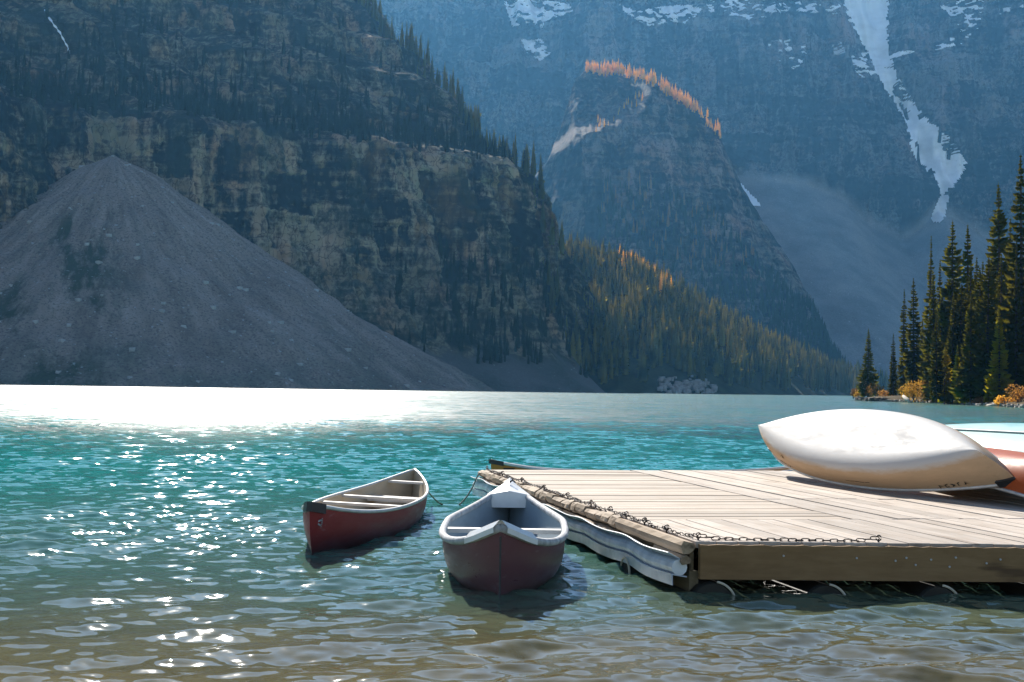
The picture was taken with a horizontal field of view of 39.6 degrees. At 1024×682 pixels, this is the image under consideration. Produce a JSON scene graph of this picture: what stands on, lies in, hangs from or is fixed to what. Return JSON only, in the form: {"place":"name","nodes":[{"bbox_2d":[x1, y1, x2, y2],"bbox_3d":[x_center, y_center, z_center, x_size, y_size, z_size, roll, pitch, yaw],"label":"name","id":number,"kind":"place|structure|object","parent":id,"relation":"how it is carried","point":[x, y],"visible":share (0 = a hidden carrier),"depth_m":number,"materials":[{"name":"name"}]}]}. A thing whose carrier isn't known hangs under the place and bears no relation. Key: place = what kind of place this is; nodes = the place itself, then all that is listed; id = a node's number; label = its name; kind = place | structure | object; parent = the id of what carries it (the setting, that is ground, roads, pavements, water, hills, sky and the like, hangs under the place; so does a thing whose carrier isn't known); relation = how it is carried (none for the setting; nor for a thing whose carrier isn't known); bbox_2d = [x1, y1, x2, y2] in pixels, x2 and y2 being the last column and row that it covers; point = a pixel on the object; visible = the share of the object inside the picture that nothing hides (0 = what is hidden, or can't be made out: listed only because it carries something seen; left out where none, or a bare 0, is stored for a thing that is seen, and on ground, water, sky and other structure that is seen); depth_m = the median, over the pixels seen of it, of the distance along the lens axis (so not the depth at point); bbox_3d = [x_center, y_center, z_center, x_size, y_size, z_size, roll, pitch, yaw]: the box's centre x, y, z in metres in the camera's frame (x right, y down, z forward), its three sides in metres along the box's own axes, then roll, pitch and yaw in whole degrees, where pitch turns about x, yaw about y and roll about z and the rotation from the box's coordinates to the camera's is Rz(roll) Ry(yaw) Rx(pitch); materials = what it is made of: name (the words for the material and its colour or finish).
{"place":"outdoors","nodes":[
{"label":"outdoors","id":0,"kind":"place"},
{"bbox_2d":[0,155,494,390],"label":"scree cone","id":1,"kind":"object","parent":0,"point":[55,239],"visible":0.79,"depth_m":657.30,"materials":[{"name":"gravel"}]},
{"bbox_2d":[0,155,462,387],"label":"scree boulders","id":2,"kind":"object","parent":1,"relation":"on","point":[131,349],"visible":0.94,"depth_m":652.62,"materials":[{"name":"stone"}]},
{"bbox_2d":[0,0,613,392],"bbox_3d":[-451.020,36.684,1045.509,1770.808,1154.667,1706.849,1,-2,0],"label":"mountain cliff","id":3,"kind":"structure","parent":0,"point":[314,210],"depth_m":871.86,"materials":[{"name":"stone"}]},
{"bbox_2d":[44,9,68,50],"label":"snow streak","id":4,"kind":"object","parent":3,"relation":"on","point":[50,19],"visible":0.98,"depth_m":918.76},
{"bbox_2d":[0,0,587,377],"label":"cliff forest","id":5,"kind":"object","parent":3,"relation":"on","point":[224,110],"visible":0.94,"depth_m":884.50,"materials":[{"name":"plant"}]},
{"bbox_2d":[373,0,379,20],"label":"conifer","id":6,"kind":"object","parent":3,"relation":"on","point":[376,16],"visible":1,"depth_m":1264.05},
{"bbox_2d":[377,9,381,36],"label":"conifer","id":7,"kind":"object","parent":3,"relation":"on","point":[379,31],"visible":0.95,"depth_m":1250.16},
{"bbox_2d":[378,0,382,21],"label":"conifer","id":8,"kind":"object","parent":3,"relation":"on","point":[380,6],"visible":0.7,"depth_m":1269.21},
{"bbox_2d":[382,18,385,37],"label":"conifer","id":9,"kind":"object","parent":3,"relation":"on","point":[383,30],"visible":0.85,"depth_m":1235.86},
{"bbox_2d":[399,23,403,46],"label":"conifer","id":10,"kind":"object","parent":3,"relation":"on","point":[401,36],"visible":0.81,"depth_m":1199.09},
{"bbox_2d":[405,22,408,49],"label":"conifer","id":11,"kind":"object","parent":3,"relation":"on","point":[406,41],"visible":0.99,"depth_m":1187.91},
{"bbox_2d":[407,24,414,50],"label":"conifer","id":12,"kind":"object","parent":3,"relation":"on","point":[411,44],"visible":1,"depth_m":1179.79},
{"bbox_2d":[413,35,416,53],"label":"conifer","id":13,"kind":"object","parent":3,"relation":"on","point":[415,48],"visible":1,"depth_m":1183.00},
{"bbox_2d":[418,35,422,58],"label":"conifer","id":14,"kind":"object","parent":3,"relation":"on","point":[420,41],"visible":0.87,"depth_m":1195.06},
{"bbox_2d":[422,50,425,65],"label":"conifer","id":15,"kind":"object","parent":3,"relation":"on","point":[424,59],"visible":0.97,"depth_m":1178.53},
{"bbox_2d":[425,41,430,65],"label":"conifer","id":16,"kind":"object","parent":3,"relation":"on","point":[427,55],"visible":1,"depth_m":1183.68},
{"bbox_2d":[429,55,435,81],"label":"conifer","id":17,"kind":"object","parent":3,"relation":"on","point":[432,74],"visible":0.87,"depth_m":1134.26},
{"bbox_2d":[437,70,441,85],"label":"conifer","id":18,"kind":"object","parent":3,"relation":"on","point":[439,80],"visible":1,"depth_m":1107.95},
{"bbox_2d":[442,65,447,89],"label":"conifer","id":19,"kind":"object","parent":3,"relation":"on","point":[444,80],"visible":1,"depth_m":1096.78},
{"bbox_2d":[448,75,452,94],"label":"conifer","id":20,"kind":"object","parent":3,"relation":"on","point":[450,87],"visible":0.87,"depth_m":1107.98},
{"bbox_2d":[452,70,455,97],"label":"conifer","id":21,"kind":"object","parent":3,"relation":"on","point":[453,88],"visible":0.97,"depth_m":1115.84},
{"bbox_2d":[455,80,458,99],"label":"conifer","id":22,"kind":"object","parent":3,"relation":"on","point":[457,92],"visible":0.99,"depth_m":1111.97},
{"bbox_2d":[457,84,460,110],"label":"conifer","id":23,"kind":"object","parent":3,"relation":"on","point":[458,100],"visible":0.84,"depth_m":1103.39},
{"bbox_2d":[458,91,462,119],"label":"conifer","id":24,"kind":"object","parent":3,"relation":"on","point":[460,110],"visible":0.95,"depth_m":1075.81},
{"bbox_2d":[469,105,473,135],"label":"conifer","id":25,"kind":"object","parent":3,"relation":"on","point":[471,118],"visible":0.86,"depth_m":1049.65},
{"bbox_2d":[474,104,479,130],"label":"conifer","id":26,"kind":"object","parent":3,"relation":"on","point":[476,121],"visible":0.84,"depth_m":1065.21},
{"bbox_2d":[477,104,481,130],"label":"conifer","id":27,"kind":"object","parent":3,"relation":"on","point":[478,113],"visible":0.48,"depth_m":1091.28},
{"bbox_2d":[478,120,481,138],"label":"conifer","id":28,"kind":"object","parent":3,"relation":"on","point":[479,126],"visible":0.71,"depth_m":1069.28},
{"bbox_2d":[506,139,508,157],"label":"conifer","id":29,"kind":"object","parent":3,"relation":"on","point":[507,154],"visible":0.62,"depth_m":986.71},
{"bbox_2d":[511,132,518,164],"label":"conifer","id":30,"kind":"object","parent":3,"relation":"on","point":[514,153],"visible":0.91,"depth_m":963.71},
{"bbox_2d":[522,143,528,176],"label":"conifer","id":31,"kind":"object","parent":3,"relation":"on","point":[525,169],"visible":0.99,"depth_m":950.16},
{"bbox_2d":[527,143,530,172],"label":"conifer","id":32,"kind":"object","parent":3,"relation":"on","point":[528,157],"visible":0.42,"depth_m":969.75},
{"bbox_2d":[529,141,536,174],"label":"conifer","id":33,"kind":"object","parent":3,"relation":"on","point":[533,163],"visible":0.98,"depth_m":967.12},
{"bbox_2d":[537,153,542,183],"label":"conifer","id":34,"kind":"object","parent":3,"relation":"on","point":[540,170],"visible":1,"depth_m":959.29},
{"bbox_2d":[538,172,544,199],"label":"conifer","id":35,"kind":"object","parent":3,"relation":"on","point":[541,193],"visible":1,"depth_m":953.93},
{"bbox_2d":[557,222,564,255],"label":"conifer","id":36,"kind":"object","parent":3,"relation":"on","point":[560,242],"visible":1,"depth_m":946.15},
{"bbox_2d":[850,388,857,398],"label":"bush","id":37,"kind":"object","parent":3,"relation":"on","point":[853,391],"visible":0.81,"depth_m":324.78,"materials":[{"name":"brown plant"}]},
{"bbox_2d":[429,473,479,504],"bbox_3d":[-0.817,1.654,15.755,0.404,0.401,0.971,-1,-2,38],"label":"mooring rope","id":38,"kind":"object","parent":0,"point":[464,498],"visible":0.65,"depth_m":15.89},
{"bbox_2d":[0,384,1023,681],"bbox_3d":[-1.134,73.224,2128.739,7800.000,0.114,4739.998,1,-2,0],"label":"lake water","id":39,"kind":"structure","parent":0,"point":[152,534],"depth_m":9.91,"materials":[{"name":"liquid"}]},
{"bbox_2d":[301,468,428,553],"bbox_3d":[-1.304,1.558,13.067,0.852,0.529,4.718,3,-2,6],"label":"canoe","id":40,"kind":"object","parent":39,"relation":"on","point":[393,505],"visible":0.91,"depth_m":12.23,"materials":[{"name":"plastic"}]},
{"bbox_2d":[439,478,568,598],"bbox_3d":[-0.049,1.456,10.679,0.922,0.610,4.052,1,-2,1],"label":"canoe","id":41,"kind":"object","parent":39,"relation":"on","point":[508,535],"visible":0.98,"depth_m":9.16,"materials":[{"name":"red plastic"}]},
{"bbox_2d":[470,466,1023,596],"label":"dock","id":42,"kind":"object","parent":39,"relation":"on","point":[796,531],"visible":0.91,"depth_m":10.40,"materials":[{"name":"brown wood"}]},
{"bbox_2d":[758,409,1015,491],"bbox_3d":[3.617,1.100,14.643,0.444,0.882,4.744,45,-12,-12],"label":"canoe","id":43,"kind":"object","parent":42,"relation":"on","point":[880,450],"visible":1,"depth_m":13.90,"materials":[{"name":"plastic"}]},
{"bbox_2d":[946,423,1023,451],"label":"canoe","id":44,"kind":"object","parent":42,"relation":"on","point":[1007,436],"visible":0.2,"depth_m":15.10,"materials":[{"name":"plastic"}]},
{"bbox_2d":[984,447,1023,497],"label":"canoe","id":45,"kind":"object","parent":42,"relation":"on","point":[1012,461],"visible":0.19,"depth_m":12.50,"materials":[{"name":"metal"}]},
{"bbox_2d":[489,459,792,470],"bbox_3d":[2.090,1.854,19.299,4.944,0.493,0.920,1,-2,-14],"label":"canoe","id":46,"kind":"object","parent":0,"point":[498,465],"visible":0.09,"depth_m":18.68,"materials":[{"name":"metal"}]},
{"bbox_2d":[535,69,833,359],"bbox_3d":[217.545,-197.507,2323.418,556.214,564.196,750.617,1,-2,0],"label":"rocky knoll","id":47,"kind":"structure","parent":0,"point":[665,139],"depth_m":2192.33,"materials":[{"name":"stone"}]},
{"bbox_2d":[585,59,720,138],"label":"larch stand","id":48,"kind":"object","parent":47,"relation":"on","point":[614,69],"visible":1,"depth_m":2295.82,"materials":[{"name":"plant"}]},
{"bbox_2d":[597,169,845,364],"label":"knoll forest","id":49,"kind":"object","parent":47,"relation":"on","point":[816,322],"visible":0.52,"depth_m":2093.71,"materials":[{"name":"green plant"}]},
{"bbox_2d":[377,0,1023,378],"bbox_3d":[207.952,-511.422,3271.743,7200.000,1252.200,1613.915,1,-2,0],"label":"mountain","id":50,"kind":"structure","parent":0,"point":[871,147],"depth_m":3524.38,"materials":[{"name":"stone"}]},
{"bbox_2d":[588,284,882,395],"bbox_3d":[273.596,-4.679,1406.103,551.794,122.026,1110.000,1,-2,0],"label":"forest hill","id":51,"kind":"structure","parent":0,"point":[628,383],"depth_m":959.40,"materials":[{"name":"plant"}]},
{"bbox_2d":[659,274,662,295],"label":"larch","id":52,"kind":"object","parent":51,"relation":"on","point":[660,284],"visible":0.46,"depth_m":1125.36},
{"bbox_2d":[657,375,717,393],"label":"shore boulders","id":53,"kind":"object","parent":51,"relation":"on","point":[683,386],"visible":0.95,"depth_m":925.72,"materials":[{"name":"stone"}]},
{"bbox_2d":[695,338,706,380],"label":"conifer","id":54,"kind":"object","parent":51,"relation":"on","point":[700,370],"visible":0.98,"depth_m":952.34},
{"bbox_2d":[563,231,901,395],"bbox_3d":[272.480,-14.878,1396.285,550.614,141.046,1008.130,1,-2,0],"label":"slope forest","id":55,"kind":"object","parent":51,"relation":"on","point":[631,308],"visible":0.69,"depth_m":1038.99,"materials":[{"name":"plant"}]},
{"bbox_2d":[743,360,748,387],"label":"conifer","id":56,"kind":"object","parent":51,"relation":"on","point":[746,381],"visible":1,"depth_m":1031.37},
{"bbox_2d":[762,344,769,381],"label":"conifer","id":57,"kind":"object","parent":51,"relation":"on","point":[766,372],"visible":0.95,"depth_m":1116.49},
{"bbox_2d":[781,355,788,390],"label":"conifer","id":58,"kind":"object","parent":51,"relation":"on","point":[784,379],"visible":1,"depth_m":1129.19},
{"bbox_2d":[786,360,791,388],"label":"conifer","id":59,"kind":"object","parent":51,"relation":"on","point":[788,377],"visible":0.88,"depth_m":1151.67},
{"bbox_2d":[827,368,831,391],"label":"conifer","id":60,"kind":"object","parent":51,"relation":"on","point":[829,384],"visible":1,"depth_m":1306.56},
{"bbox_2d":[832,366,836,387],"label":"conifer","id":61,"kind":"object","parent":51,"relation":"on","point":[834,378],"visible":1,"depth_m":1392.83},
{"bbox_2d":[836,369,840,390],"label":"conifer","id":62,"kind":"object","parent":51,"relation":"on","point":[838,384],"visible":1,"depth_m":1374.58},
{"bbox_2d":[841,369,844,392],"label":"conifer","id":63,"kind":"object","parent":51,"relation":"on","point":[842,385],"visible":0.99,"depth_m":1391.94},
{"bbox_2d":[845,376,849,392],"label":"conifer","id":64,"kind":"object","parent":51,"relation":"on","point":[847,390],"visible":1,"depth_m":1398.76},
{"bbox_2d":[874,395,1023,405],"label":"shore bank","id":65,"kind":"structure","parent":0,"point":[895,397],"depth_m":267.17,"materials":[{"name":"soil"}]},
{"bbox_2d":[856,328,879,396],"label":"spruce tree","id":66,"kind":"object","parent":65,"relation":"on","point":[865,374],"visible":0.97,"depth_m":317.54,"materials":[{"name":"green plant"}]},
{"bbox_2d":[855,397,887,400],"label":"dark shore stones","id":67,"kind":"object","parent":65,"relation":"on","point":[866,399],"visible":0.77,"depth_m":276.97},
{"bbox_2d":[867,383,883,395],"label":"bush","id":68,"kind":"object","parent":65,"relation":"on","point":[877,387],"visible":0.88,"depth_m":311.65,"materials":[{"name":"brown plant"}]},
{"bbox_2d":[876,389,896,395],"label":"bush","id":69,"kind":"object","parent":65,"relation":"on","point":[883,393],"visible":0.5,"depth_m":299.52,"materials":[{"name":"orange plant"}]},
{"bbox_2d":[887,334,898,395],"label":"spruce tree","id":70,"kind":"object","parent":65,"relation":"on","point":[893,388],"visible":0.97,"depth_m":289.73,"materials":[{"name":"green plant"}]},
{"bbox_2d":[896,291,908,395],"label":"spruce tree","id":71,"kind":"object","parent":65,"relation":"on","point":[901,366],"visible":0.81,"depth_m":282.96,"materials":[{"name":"green plant"}]},
{"bbox_2d":[902,395,911,402],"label":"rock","id":72,"kind":"object","parent":65,"relation":"on","point":[905,398],"visible":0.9,"depth_m":242.06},
{"bbox_2d":[898,379,922,402],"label":"bush","id":73,"kind":"object","parent":65,"relation":"on","point":[909,390],"visible":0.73,"depth_m":249.76,"materials":[{"name":"orange plant"}]},
{"bbox_2d":[902,278,922,396],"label":"spruce tree","id":74,"kind":"object","parent":65,"relation":"on","point":[909,370],"visible":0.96,"depth_m":274.82,"materials":[{"name":"green plant"}]},
{"bbox_2d":[915,318,924,373],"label":"spruce tree","id":75,"kind":"object","parent":65,"relation":"on","point":[921,341],"visible":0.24,"depth_m":300.10,"materials":[{"name":"green plant"}]},
{"bbox_2d":[916,379,929,402],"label":"bush","id":76,"kind":"object","parent":65,"relation":"on","point":[922,395],"visible":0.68,"depth_m":245.66,"materials":[{"name":"brown plant"}]},
{"bbox_2d":[915,275,940,400],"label":"spruce tree","id":77,"kind":"object","parent":65,"relation":"on","point":[926,332],"visible":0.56,"depth_m":247.43,"materials":[{"name":"green plant"}]},
{"bbox_2d":[920,236,938,397],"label":"spruce tree","id":78,"kind":"object","parent":65,"relation":"on","point":[930,272],"visible":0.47,"depth_m":258.48,"materials":[{"name":"green plant"}]},
{"bbox_2d":[920,292,951,402],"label":"spruce tree","id":79,"kind":"object","parent":65,"relation":"on","point":[926,388],"visible":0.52,"depth_m":244.06,"materials":[{"name":"green plant"}]},
{"bbox_2d":[928,315,945,402],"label":"spruce tree","id":80,"kind":"object","parent":65,"relation":"on","point":[934,376],"visible":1,"depth_m":219.08,"materials":[{"name":"green plant"}]},
{"bbox_2d":[936,261,943,326],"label":"spruce tree","id":81,"kind":"object","parent":65,"relation":"on","point":[939,283],"visible":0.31,"depth_m":262.24,"materials":[{"name":"green plant"}]},
{"bbox_2d":[935,350,953,403],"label":"spruce tree","id":82,"kind":"object","parent":65,"relation":"on","point":[947,396],"visible":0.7,"depth_m":221.56,"materials":[{"name":"green plant"}]},
{"bbox_2d":[932,219,963,374],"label":"spruce tree","id":83,"kind":"object","parent":65,"relation":"on","point":[948,291],"visible":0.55,"depth_m":244.12,"materials":[{"name":"green plant"}]},
{"bbox_2d":[940,294,961,402],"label":"spruce tree","id":84,"kind":"object","parent":65,"relation":"on","point":[952,353],"visible":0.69,"depth_m":224.72,"materials":[{"name":"green plant"}]},
{"bbox_2d":[879,399,1023,407],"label":"shore stones","id":85,"kind":"object","parent":65,"relation":"on","point":[1000,404],"visible":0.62,"depth_m":203.68,"materials":[{"name":"stone"}]},
{"bbox_2d":[950,345,959,404],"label":"spruce tree","id":86,"kind":"object","parent":65,"relation":"on","point":[957,364],"visible":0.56,"depth_m":213.93,"materials":[{"name":"green plant"}]},
{"bbox_2d":[948,284,971,383],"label":"spruce tree","id":87,"kind":"object","parent":65,"relation":"on","point":[961,315],"visible":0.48,"depth_m":224.97,"materials":[{"name":"green plant"}]},
{"bbox_2d":[944,276,975,361],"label":"spruce tree","id":88,"kind":"object","parent":65,"relation":"on","point":[967,287],"visible":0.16,"depth_m":236.84,"materials":[{"name":"green plant"}]},
{"bbox_2d":[949,225,977,350],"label":"spruce tree","id":89,"kind":"object","parent":65,"relation":"on","point":[968,261],"visible":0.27,"depth_m":240.53,"materials":[{"name":"green plant"}]},
{"bbox_2d":[947,297,989,402],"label":"spruce tree","id":90,"kind":"object","parent":65,"relation":"on","point":[962,389],"visible":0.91,"depth_m":206.96,"materials":[{"name":"green plant"}]},
{"bbox_2d":[959,268,978,363],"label":"spruce tree","id":91,"kind":"object","parent":65,"relation":"on","point":[970,288],"visible":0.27,"depth_m":225.77,"materials":[{"name":"green plant"}]},
{"bbox_2d":[961,268,989,396],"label":"spruce tree","id":92,"kind":"object","parent":65,"relation":"on","point":[976,292],"visible":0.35,"depth_m":217.42,"materials":[{"name":"green plant"}]},
{"bbox_2d":[972,258,978,289],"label":"spruce tree","id":93,"kind":"object","parent":65,"relation":"on","point":[976,270],"visible":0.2,"depth_m":280.65,"materials":[{"name":"green plant"}]},
{"bbox_2d":[971,396,984,402],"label":"bush","id":94,"kind":"object","parent":65,"relation":"on","point":[976,400],"visible":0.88,"depth_m":203.80,"materials":[{"name":"green plant"}]},
{"bbox_2d":[975,262,986,336],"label":"spruce tree","id":95,"kind":"object","parent":65,"relation":"on","point":[982,268],"visible":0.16,"depth_m":226.83,"materials":[{"name":"green plant"}]},
{"bbox_2d":[966,257,1001,399],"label":"spruce tree","id":96,"kind":"object","parent":65,"relation":"on","point":[979,362],"visible":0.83,"depth_m":205.10,"materials":[{"name":"green plant"}]},
{"bbox_2d":[977,304,992,399],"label":"spruce tree","id":97,"kind":"object","parent":65,"relation":"on","point":[985,344],"visible":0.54,"depth_m":206.26,"materials":[{"name":"green plant"}]},
{"bbox_2d":[983,384,991,402],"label":"spruce tree","id":98,"kind":"object","parent":65,"relation":"on","point":[986,397],"visible":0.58,"depth_m":201.76,"materials":[{"name":"green plant"}]},
{"bbox_2d":[981,181,1014,334],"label":"spruce tree","id":99,"kind":"object","parent":65,"relation":"on","point":[1000,224],"visible":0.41,"depth_m":226.41,"materials":[{"name":"green plant"}]},
{"bbox_2d":[983,306,1015,401],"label":"spruce tree","id":100,"kind":"object","parent":65,"relation":"on","point":[995,379],"visible":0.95,"depth_m":199.78,"materials":[{"name":"green plant"}]},
{"bbox_2d":[992,254,1011,331],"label":"spruce tree","id":101,"kind":"object","parent":65,"relation":"on","point":[1001,290],"visible":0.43,"depth_m":220.27,"materials":[{"name":"green plant"}]},
{"bbox_2d":[994,395,1014,405],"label":"bush","id":102,"kind":"object","parent":65,"relation":"on","point":[1001,399],"visible":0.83,"depth_m":189.54,"materials":[{"name":"orange plant"}]},
{"bbox_2d":[1004,216,1014,260],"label":"spruce tree","id":103,"kind":"object","parent":65,"relation":"on","point":[1010,230],"visible":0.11,"depth_m":262.89,"materials":[{"name":"green plant"}]},
{"bbox_2d":[997,154,1023,388],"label":"spruce tree","id":104,"kind":"object","parent":65,"relation":"on","point":[1010,254],"visible":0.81,"depth_m":214.39,"materials":[{"name":"green plant"}]},
{"bbox_2d":[1005,384,1023,401],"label":"bush","id":105,"kind":"object","parent":65,"relation":"on","point":[1018,397],"visible":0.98,"depth_m":186.11,"materials":[{"name":"orange plant"}]},
{"bbox_2d":[1007,232,1023,394],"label":"spruce tree","id":106,"kind":"object","parent":65,"relation":"on","point":[1015,351],"visible":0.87,"depth_m":212.08,"materials":[{"name":"green plant"}]},
{"bbox_2d":[1015,353,1023,391],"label":"spruce tree","id":107,"kind":"object","parent":65,"relation":"on","point":[1020,363],"visible":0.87,"depth_m":207.16,"materials":[{"name":"green plant"}]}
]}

